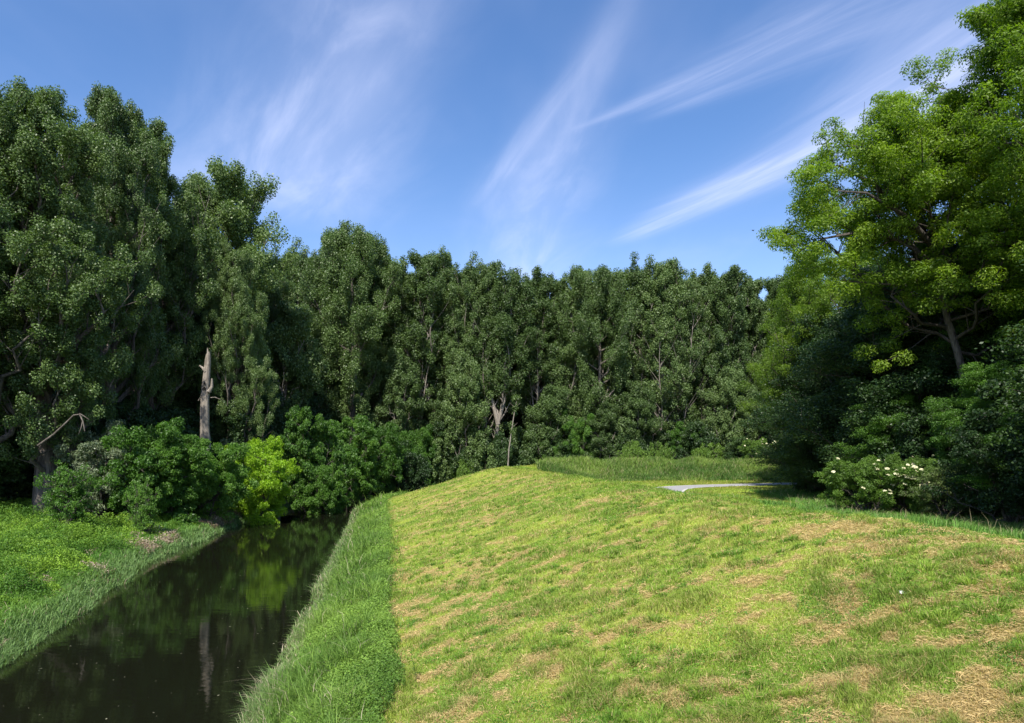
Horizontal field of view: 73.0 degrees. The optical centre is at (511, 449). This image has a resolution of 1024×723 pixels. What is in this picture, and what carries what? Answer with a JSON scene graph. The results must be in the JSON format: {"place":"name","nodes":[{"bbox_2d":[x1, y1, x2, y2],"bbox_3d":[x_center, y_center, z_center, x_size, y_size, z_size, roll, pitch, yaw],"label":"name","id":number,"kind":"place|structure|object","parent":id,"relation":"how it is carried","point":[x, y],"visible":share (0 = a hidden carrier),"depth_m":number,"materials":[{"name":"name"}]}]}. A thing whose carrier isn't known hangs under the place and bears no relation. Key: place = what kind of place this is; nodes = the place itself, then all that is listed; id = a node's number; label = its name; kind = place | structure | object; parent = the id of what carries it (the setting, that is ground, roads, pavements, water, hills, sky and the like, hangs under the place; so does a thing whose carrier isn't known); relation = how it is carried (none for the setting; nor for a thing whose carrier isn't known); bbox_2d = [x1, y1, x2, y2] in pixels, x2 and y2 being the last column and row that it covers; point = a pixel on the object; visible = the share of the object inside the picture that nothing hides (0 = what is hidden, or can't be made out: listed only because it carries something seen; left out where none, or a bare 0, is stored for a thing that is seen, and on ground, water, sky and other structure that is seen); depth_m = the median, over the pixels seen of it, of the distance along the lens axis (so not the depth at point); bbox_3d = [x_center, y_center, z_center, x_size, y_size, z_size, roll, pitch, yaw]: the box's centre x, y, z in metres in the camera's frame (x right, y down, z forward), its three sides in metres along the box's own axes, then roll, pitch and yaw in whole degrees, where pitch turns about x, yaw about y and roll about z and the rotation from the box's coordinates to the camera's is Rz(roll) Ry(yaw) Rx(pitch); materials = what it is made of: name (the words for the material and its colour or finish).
{"place":"outdoors","nodes":[
{"label":"outdoors","id":0,"kind":"place"},
{"bbox_2d":[0,497,372,722],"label":"river","id":1,"kind":"structure","parent":0,"point":[184,601],"depth_m":24.11,"materials":[{"name":"black liquid"}]},
{"bbox_2d":[0,0,1023,370],"label":"sky","id":2,"kind":"structure","parent":0,"point":[551,135],"materials":[{"name":"blue"}]},
{"bbox_2d":[4,464,1023,722],"bbox_3d":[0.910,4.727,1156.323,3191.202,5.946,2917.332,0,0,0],"label":"ground","id":3,"kind":"structure","parent":0,"point":[610,631],"depth_m":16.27,"materials":[{"name":"green plant"}]},
{"bbox_2d":[0,428,34,494],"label":"dark shrub","id":4,"kind":"object","parent":3,"relation":"on","point":[14,466],"visible":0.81,"depth_m":49.31,"materials":[{"name":"green plant"}]},
{"bbox_2d":[0,115,115,442],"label":"old poplar","id":5,"kind":"object","parent":3,"relation":"on","point":[39,297],"visible":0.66,"depth_m":46.60,"materials":[{"name":"green plant"}]},
{"bbox_2d":[33,453,104,528],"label":"young shrub","id":6,"kind":"object","parent":3,"relation":"on","point":[68,507],"visible":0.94,"depth_m":43.69,"materials":[{"name":"green plant"}]},
{"bbox_2d":[0,75,163,516],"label":"old poplar","id":7,"kind":"object","parent":3,"relation":"on","point":[29,115],"visible":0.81,"depth_m":48.73,"materials":[{"name":"green plant"}]},
{"bbox_2d":[50,418,133,517],"bbox_3d":[-29.703,1.715,50.182,5.582,8.218,5.750,0,0,31],"label":"grey willow","id":8,"kind":"object","parent":3,"relation":"on","point":[91,445],"visible":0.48,"depth_m":49.38,"materials":[{"name":"green plant"}]},
{"bbox_2d":[53,81,182,497],"bbox_3d":[-35.282,-13.358,59.948,10.396,38.006,11.720,0,0,-39],"label":"old poplar","id":9,"kind":"object","parent":3,"relation":"on","point":[124,194],"visible":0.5,"depth_m":59.13,"materials":[{"name":"green plant"}]},
{"bbox_2d":[78,394,162,441],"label":"dark shrub","id":10,"kind":"object","parent":3,"relation":"on","point":[124,406],"visible":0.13,"depth_m":59.08,"materials":[{"name":"green plant"}]},
{"bbox_2d":[0,497,244,643],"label":"bank herbs","id":11,"kind":"object","parent":3,"relation":"on","point":[32,562],"visible":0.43,"depth_m":37.24,"materials":[{"name":"green plant"}]},
{"bbox_2d":[122,472,162,534],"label":"young shrub","id":12,"kind":"object","parent":3,"relation":"on","point":[143,510],"visible":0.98,"depth_m":45.65,"materials":[{"name":"green plant"}]},
{"bbox_2d":[87,416,201,524],"bbox_3d":[-27.070,1.777,52.019,8.033,8.844,7.811,0,0,-44],"label":"green shrub","id":13,"kind":"object","parent":3,"relation":"on","point":[138,458],"visible":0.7,"depth_m":49.93,"materials":[{"name":"green plant"}]},
{"bbox_2d":[0,480,295,667],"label":"bank grass","id":14,"kind":"structure","parent":3,"relation":"on","point":[124,564],"depth_m":30.86,"materials":[{"name":"green plant"}]},
{"bbox_2d":[91,113,230,411],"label":"old poplar","id":15,"kind":"object","parent":3,"relation":"on","point":[175,215],"visible":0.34,"depth_m":67.43,"materials":[{"name":"green plant"}]},
{"bbox_2d":[148,434,213,521],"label":"green shrub","id":16,"kind":"object","parent":3,"relation":"on","point":[176,450],"visible":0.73,"depth_m":52.25,"materials":[{"name":"green plant"}]},
{"bbox_2d":[153,406,219,458],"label":"dark shrub","id":17,"kind":"object","parent":3,"relation":"on","point":[185,414],"visible":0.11,"depth_m":65.19,"materials":[{"name":"green plant"}]},
{"bbox_2d":[198,348,218,511],"bbox_3d":[-26.255,-1.462,59.949,2.156,14.885,1.197,0,0,0],"label":"dead trunk","id":18,"kind":"object","parent":3,"relation":"on","point":[206,389],"visible":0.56,"depth_m":59.73,"materials":[{"name":"grey wood"}]},
{"bbox_2d":[130,305,288,437],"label":"shade tree","id":19,"kind":"object","parent":3,"relation":"on","point":[195,394],"visible":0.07,"depth_m":70.97,"materials":[{"name":"green plant"}]},
{"bbox_2d":[183,433,258,521],"bbox_3d":[-25.104,2.526,56.933,6.885,7.881,6.695,0,0,34],"label":"green shrub","id":20,"kind":"object","parent":3,"relation":"on","point":[229,471],"visible":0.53,"depth_m":56.38,"materials":[{"name":"green plant"}]},
{"bbox_2d":[191,400,268,500],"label":"dark shrub","id":21,"kind":"object","parent":3,"relation":"on","point":[231,434],"visible":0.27,"depth_m":68.03,"materials":[{"name":"green plant"}]},
{"bbox_2d":[160,155,300,402],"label":"spreading poplar","id":22,"kind":"object","parent":3,"relation":"on","point":[238,226],"visible":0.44,"depth_m":77.02,"materials":[{"name":"green plant"}]},
{"bbox_2d":[185,238,280,503],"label":"old poplar","id":23,"kind":"object","parent":3,"relation":"on","point":[239,331],"visible":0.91,"depth_m":68.96,"materials":[{"name":"green plant"}]},
{"bbox_2d":[221,435,302,524],"bbox_3d":[-22.715,3.198,62.013,7.382,9.346,7.112,0,0,-6],"label":"yellow green shrub","id":24,"kind":"object","parent":3,"relation":"on","point":[266,500],"visible":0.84,"depth_m":60.66,"materials":[{"name":"green plant"}]},
{"bbox_2d":[261,259,316,434],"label":"old poplar","id":25,"kind":"object","parent":3,"relation":"on","point":[283,291],"visible":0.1,"depth_m":90.54,"materials":[{"name":"green plant"}]},
{"bbox_2d":[268,235,312,349],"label":"poplar tree","id":26,"kind":"object","parent":3,"relation":"on","point":[289,276],"visible":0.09,"depth_m":108.66,"materials":[{"name":"green plant"}]},
{"bbox_2d":[257,300,329,436],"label":"young poplar","id":27,"kind":"object","parent":3,"relation":"on","point":[287,327],"visible":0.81,"depth_m":88.03,"materials":[{"name":"green plant"}]},
{"bbox_2d":[267,306,342,422],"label":"tree","id":28,"kind":"object","parent":3,"relation":"on","point":[312,401],"visible":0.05,"depth_m":99.14,"materials":[{"name":"green plant"}]},
{"bbox_2d":[262,405,361,513],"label":"leafy shrub","id":29,"kind":"object","parent":3,"relation":"on","point":[298,444],"visible":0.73,"depth_m":71.01,"materials":[{"name":"green plant"}]},
{"bbox_2d":[287,459,353,514],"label":"green shrub","id":30,"kind":"object","parent":3,"relation":"on","point":[332,487],"visible":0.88,"depth_m":69.84,"materials":[{"name":"green plant"}]},
{"bbox_2d":[292,217,355,426],"bbox_3d":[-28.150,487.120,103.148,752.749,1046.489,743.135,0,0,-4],"label":"poplar tree","id":31,"kind":"object","parent":3,"relation":"on","point":[319,281],"visible":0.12,"depth_m":106.77,"materials":[{"name":"green plant"}]},
{"bbox_2d":[309,354,346,422],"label":"young poplar","id":32,"kind":"object","parent":3,"relation":"on","point":[335,403],"visible":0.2,"depth_m":102.70,"materials":[{"name":"green plant"}]},
{"bbox_2d":[227,488,434,722],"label":"verge grass","id":33,"kind":"structure","parent":3,"relation":"on","point":[284,678],"depth_m":19.98,"materials":[{"name":"green plant"}]},
{"bbox_2d":[275,491,405,722],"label":"verge nettles","id":34,"kind":"object","parent":3,"relation":"on","point":[385,663],"visible":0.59,"depth_m":17.12,"materials":[{"name":"green plant"}]},
{"bbox_2d":[295,222,405,430],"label":"spreading poplar","id":35,"kind":"object","parent":3,"relation":"on","point":[362,332],"visible":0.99,"depth_m":100.79,"materials":[{"name":"green plant"}]},
{"bbox_2d":[321,414,390,505],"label":"leafy shrub","id":36,"kind":"object","parent":3,"relation":"on","point":[365,444],"visible":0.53,"depth_m":80.80,"materials":[{"name":"green plant"}]},
{"bbox_2d":[336,376,379,431],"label":"young poplar","id":37,"kind":"object","parent":3,"relation":"on","point":[371,417],"visible":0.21,"depth_m":103.64,"materials":[{"name":"green plant"}]},
{"bbox_2d":[345,230,393,429],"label":"poplar tree","id":38,"kind":"object","parent":3,"relation":"on","point":[382,251],"visible":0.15,"depth_m":110.17,"materials":[{"name":"green plant"}]},
{"bbox_2d":[350,416,406,498],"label":"green shrub","id":39,"kind":"object","parent":3,"relation":"on","point":[390,436],"visible":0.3,"depth_m":91.48,"materials":[{"name":"green plant"}]},
{"bbox_2d":[366,255,429,437],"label":"poplar tree","id":40,"kind":"object","parent":3,"relation":"on","point":[394,320],"visible":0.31,"depth_m":107.07,"materials":[{"name":"green plant"}]},
{"bbox_2d":[378,346,431,433],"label":"young poplar","id":41,"kind":"object","parent":3,"relation":"on","point":[401,388],"visible":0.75,"depth_m":104.42,"materials":[{"name":"green plant"}]},
{"bbox_2d":[377,440,432,493],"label":"dark shrub","id":42,"kind":"object","parent":3,"relation":"on","point":[409,480],"visible":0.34,"depth_m":95.70,"materials":[{"name":"green plant"}]},
{"bbox_2d":[398,423,439,492],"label":"green shrub","id":43,"kind":"object","parent":3,"relation":"on","point":[424,438],"visible":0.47,"depth_m":101.38,"materials":[{"name":"green plant"}]},
{"bbox_2d":[393,248,457,429],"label":"poplar tree","id":44,"kind":"object","parent":3,"relation":"on","point":[426,266],"visible":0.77,"depth_m":106.22,"materials":[{"name":"green plant"}]},
{"bbox_2d":[428,437,452,483],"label":"poplar sucker","id":45,"kind":"object","parent":3,"relation":"on","point":[440,459],"visible":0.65,"depth_m":102.52,"materials":[{"name":"green plant"}]},
{"bbox_2d":[420,244,463,420],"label":"poplar tree","id":46,"kind":"object","parent":3,"relation":"on","point":[444,257],"visible":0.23,"depth_m":108.82,"materials":[{"name":"green plant"}]},
{"bbox_2d":[428,388,468,468],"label":"young poplar","id":47,"kind":"object","parent":3,"relation":"on","point":[439,414],"visible":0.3,"depth_m":104.47,"materials":[{"name":"green plant"}]},
{"bbox_2d":[437,250,491,435],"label":"poplar tree","id":48,"kind":"object","parent":3,"relation":"on","point":[462,284],"visible":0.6,"depth_m":106.41,"materials":[{"name":"green plant"}]},
{"bbox_2d":[440,347,493,468],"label":"young poplar","id":49,"kind":"object","parent":3,"relation":"on","point":[463,373],"visible":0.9,"depth_m":102.33,"materials":[{"name":"green plant"}]},
{"bbox_2d":[463,431,497,472],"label":"poplar sucker","id":50,"kind":"object","parent":3,"relation":"on","point":[478,440],"visible":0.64,"depth_m":101.81,"materials":[{"name":"green plant"}]},
{"bbox_2d":[463,259,513,437],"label":"poplar tree","id":51,"kind":"object","parent":3,"relation":"on","point":[490,270],"visible":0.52,"depth_m":106.74,"materials":[{"name":"green plant"}]},
{"bbox_2d":[472,263,540,438],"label":"poplar tree","id":52,"kind":"object","parent":3,"relation":"on","point":[515,293],"visible":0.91,"depth_m":105.09,"materials":[{"name":"green plant"}]},
{"bbox_2d":[511,424,541,465],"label":"poplar sucker","id":53,"kind":"object","parent":3,"relation":"on","point":[530,447],"visible":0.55,"depth_m":103.19,"materials":[{"name":"green plant"}]},
{"bbox_2d":[506,265,563,429],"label":"poplar tree","id":54,"kind":"object","parent":3,"relation":"on","point":[542,289],"visible":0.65,"depth_m":108.45,"materials":[{"name":"green plant"}]},
{"bbox_2d":[524,384,577,461],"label":"young poplar","id":55,"kind":"object","parent":3,"relation":"on","point":[546,410],"visible":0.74,"depth_m":103.44,"materials":[{"name":"green plant"}]},
{"bbox_2d":[538,271,590,437],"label":"poplar tree","id":56,"kind":"object","parent":3,"relation":"on","point":[564,290],"visible":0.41,"depth_m":108.49,"materials":[{"name":"green plant"}]},
{"bbox_2d":[554,408,598,458],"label":"green shrub","id":57,"kind":"object","parent":3,"relation":"on","point":[582,431],"visible":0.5,"depth_m":103.33,"materials":[{"name":"green plant"}]},
{"bbox_2d":[557,263,605,429],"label":"poplar tree","id":58,"kind":"object","parent":3,"relation":"on","point":[573,406],"visible":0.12,"depth_m":108.98,"materials":[{"name":"green plant"}]},
{"bbox_2d":[554,264,644,433],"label":"spreading poplar","id":59,"kind":"object","parent":3,"relation":"on","point":[605,293],"visible":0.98,"depth_m":105.21,"materials":[{"name":"green plant"}]},
{"bbox_2d":[581,401,620,459],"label":"young poplar","id":60,"kind":"object","parent":3,"relation":"on","point":[606,415],"visible":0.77,"depth_m":103.06,"materials":[{"name":"green plant"}]},
{"bbox_2d":[592,267,637,415],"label":"poplar tree","id":61,"kind":"object","parent":3,"relation":"on","point":[628,283],"visible":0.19,"depth_m":109.95,"materials":[{"name":"green plant"}]},
{"bbox_2d":[613,251,665,416],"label":"poplar tree","id":62,"kind":"object","parent":3,"relation":"on","point":[638,276],"visible":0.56,"depth_m":109.07,"materials":[{"name":"green plant"}]},
{"bbox_2d":[620,380,668,453],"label":"young poplar","id":63,"kind":"object","parent":3,"relation":"on","point":[639,407],"visible":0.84,"depth_m":103.53,"materials":[{"name":"green plant"}]},
{"bbox_2d":[626,256,697,432],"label":"poplar tree","id":64,"kind":"object","parent":3,"relation":"on","point":[664,273],"visible":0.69,"depth_m":106.97,"materials":[{"name":"green plant"}]},
{"bbox_2d":[647,261,714,432],"bbox_3d":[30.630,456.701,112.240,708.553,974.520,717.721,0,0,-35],"label":"poplar tree","id":65,"kind":"object","parent":3,"relation":"on","point":[694,364],"visible":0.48,"depth_m":107.51,"materials":[{"name":"green plant"}]},
{"bbox_2d":[674,419,720,458],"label":"dark shrub","id":66,"kind":"object","parent":3,"relation":"on","point":[706,437],"visible":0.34,"depth_m":103.36,"materials":[{"name":"green plant"}]},
{"bbox_2d":[682,261,720,420],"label":"poplar tree","id":67,"kind":"object","parent":3,"relation":"on","point":[707,278],"visible":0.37,"depth_m":111.11,"materials":[{"name":"green plant"}]},
{"bbox_2d":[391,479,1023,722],"bbox_3d":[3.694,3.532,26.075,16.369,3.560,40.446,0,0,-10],"label":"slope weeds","id":68,"kind":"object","parent":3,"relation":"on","point":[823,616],"visible":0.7,"depth_m":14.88,"materials":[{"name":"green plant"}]},
{"bbox_2d":[392,471,1023,722],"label":"cut straw","id":69,"kind":"object","parent":3,"relation":"on","point":[840,525],"visible":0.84,"depth_m":13.32,"materials":[{"name":"beige plant"}]},
{"bbox_2d":[700,366,751,458],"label":"young poplar","id":70,"kind":"object","parent":3,"relation":"on","point":[725,391],"visible":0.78,"depth_m":104.49,"materials":[{"name":"green plant"}]},
{"bbox_2d":[705,264,759,435],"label":"poplar tree","id":71,"kind":"object","parent":3,"relation":"on","point":[730,349],"visible":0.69,"depth_m":107.66,"materials":[{"name":"green plant"}]},
{"bbox_2d":[735,275,773,392],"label":"poplar tree","id":72,"kind":"object","parent":3,"relation":"on","point":[753,289],"visible":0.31,"depth_m":111.30,"materials":[{"name":"green plant"}]},
{"bbox_2d":[736,385,775,444],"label":"young poplar","id":73,"kind":"object","parent":3,"relation":"on","point":[747,395],"visible":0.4,"depth_m":102.96,"materials":[{"name":"green plant"}]},
{"bbox_2d":[748,273,796,433],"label":"poplar tree","id":74,"kind":"object","parent":3,"relation":"on","point":[772,284],"visible":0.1,"depth_m":109.42,"materials":[{"name":"green plant"}]},
{"bbox_2d":[735,249,841,433],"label":"ash tree","id":75,"kind":"object","parent":3,"relation":"on","point":[796,292],"visible":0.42,"depth_m":66.54,"materials":[{"name":"green plant"}]},
{"bbox_2d":[738,309,846,464],"bbox_3d":[29.253,-4.267,62.140,13.928,16.791,16.150,0,0,45],"label":"shade tree","id":76,"kind":"object","parent":3,"relation":"on","point":[818,330],"visible":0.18,"depth_m":62.15,"materials":[{"name":"green plant"}]},
{"bbox_2d":[743,396,848,490],"bbox_3d":[25.104,-0.319,54.884,14.053,8.526,12.120,0,0,-44],"label":"bush","id":77,"kind":"object","parent":3,"relation":"on","point":[789,452],"visible":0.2,"depth_m":53.86,"materials":[{"name":"green plant"}]},
{"bbox_2d":[768,327,851,466],"bbox_3d":[28.913,-3.409,57.007,12.129,14.893,14.039,0,0,-17],"label":"shade tree","id":78,"kind":"object","parent":3,"relation":"on","point":[812,384],"visible":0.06,"depth_m":57.73,"materials":[{"name":"green plant"}]},
{"bbox_2d":[604,479,1023,539],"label":"shoulder grass","id":79,"kind":"structure","parent":3,"relation":"on","point":[812,500],"depth_m":33.67,"materials":[{"name":"green plant"}]},
{"bbox_2d":[771,240,880,391],"bbox_3d":[31.669,-7.711,62.963,13.711,23.810,12.789,0,0,-25],"label":"ash tree","id":80,"kind":"object","parent":3,"relation":"on","point":[827,283],"visible":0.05,"depth_m":62.25,"materials":[{"name":"green plant"}]},
{"bbox_2d":[786,255,934,439],"bbox_3d":[28.908,-5.406,52.008,12.771,19.102,14.783,0,0,-16],"label":"shade tree","id":81,"kind":"object","parent":3,"relation":"on","point":[867,268],"visible":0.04,"depth_m":52.28,"materials":[{"name":"green plant"}]},
{"bbox_2d":[775,301,957,479],"bbox_3d":[26.046,-3.276,49.190,13.845,14.733,16.053,0,0,21],"label":"shade tree","id":82,"kind":"object","parent":3,"relation":"on","point":[826,354],"visible":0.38,"depth_m":47.90,"materials":[{"name":"green plant"}]},
{"bbox_2d":[813,455,929,513],"bbox_3d":[21.352,2.254,40.768,6.118,4.004,5.070,0,0,36],"label":"elder bush","id":83,"kind":"object","parent":3,"relation":"on","point":[856,476],"visible":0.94,"depth_m":40.08,"materials":[{"name":"green plant"}]},
{"bbox_2d":[832,388,927,500],"bbox_3d":[24.912,-0.018,44.784,6.541,7.959,6.746,0,0,44],"label":"shrub","id":84,"kind":"object","parent":3,"relation":"on","point":[904,399],"visible":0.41,"depth_m":43.96,"materials":[{"name":"green plant"}]},
{"bbox_2d":[756,66,1023,509],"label":"ash tree","id":85,"kind":"object","parent":3,"relation":"on","point":[901,143],"visible":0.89,"depth_m":39.81,"materials":[{"name":"green plant"}]},
{"bbox_2d":[865,452,946,512],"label":"elder bush","id":86,"kind":"object","parent":3,"relation":"on","point":[892,461],"visible":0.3,"depth_m":39.42,"materials":[{"name":"green plant"}]},
{"bbox_2d":[878,424,939,507],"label":"dark shrub","id":87,"kind":"object","parent":3,"relation":"on","point":[913,451],"visible":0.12,"depth_m":42.35,"materials":[{"name":"green plant"}]},
{"bbox_2d":[823,236,1014,451],"bbox_3d":[29.797,-5.504,47.859,13.688,19.367,15.871,0,0,12],"label":"shade tree","id":88,"kind":"object","parent":3,"relation":"on","point":[920,388],"visible":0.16,"depth_m":44.78,"materials":[{"name":"green plant"}]},
{"bbox_2d":[898,464,994,517],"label":"dogwood bush","id":89,"kind":"object","parent":3,"relation":"on","point":[952,506],"visible":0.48,"depth_m":37.64,"materials":[{"name":"green plant"}]},
{"bbox_2d":[892,398,1000,513],"bbox_3d":[27.351,0.290,39.744,7.410,8.100,7.991,0,0,-3],"label":"dark shrub","id":90,"kind":"object","parent":3,"relation":"on","point":[908,429],"visible":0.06,"depth_m":41.74,"materials":[{"name":"green plant"}]},
{"bbox_2d":[882,324,1023,509],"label":"shade tree","id":91,"kind":"object","parent":3,"relation":"on","point":[936,360],"visible":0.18,"depth_m":42.29,"materials":[{"name":"green plant"}]},
{"bbox_2d":[924,421,997,511],"bbox_3d":[26.162,1.016,39.740,4.179,6.298,3.668,0,0,41],"label":"green shrub","id":92,"kind":"object","parent":3,"relation":"on","point":[937,427],"visible":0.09,"depth_m":39.65,"materials":[{"name":"green plant"}]},
{"bbox_2d":[899,0,1023,344],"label":"ash tree","id":93,"kind":"object","parent":3,"relation":"on","point":[1000,23],"visible":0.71,"depth_m":36.13,"materials":[{"name":"green plant"}]},
{"bbox_2d":[905,261,1023,426],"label":"maple tree","id":94,"kind":"object","parent":3,"relation":"on","point":[964,341],"visible":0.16,"depth_m":42.83,"materials":[{"name":"green plant"}]},
{"bbox_2d":[920,422,1023,522],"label":"elder bush","id":95,"kind":"object","parent":3,"relation":"on","point":[1014,483],"visible":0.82,"depth_m":33.77,"materials":[{"name":"green plant"}]},
{"bbox_2d":[921,360,1023,512],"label":"shrub","id":96,"kind":"object","parent":3,"relation":"on","point":[975,372],"visible":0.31,"depth_m":38.66,"materials":[{"name":"green plant"}]},
{"bbox_2d":[945,376,1023,515],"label":"dark shrub","id":97,"kind":"object","parent":3,"relation":"on","point":[991,415],"visible":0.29,"depth_m":36.38,"materials":[{"name":"green plant"}]},
{"bbox_2d":[948,412,1023,521],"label":"young maple","id":98,"kind":"object","parent":3,"relation":"on","point":[984,480],"visible":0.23,"depth_m":34.49,"materials":[{"name":"green plant"}]},
{"bbox_2d":[974,256,1023,478],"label":"shade tree","id":99,"kind":"object","parent":3,"relation":"on","point":[1013,381],"visible":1,"depth_m":29.37,"materials":[{"name":"green plant"}]},
{"bbox_2d":[535,454,789,480],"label":"tall grass","id":100,"kind":"structure","parent":0,"point":[617,468],"depth_m":86.27,"materials":[{"name":"green plant"}]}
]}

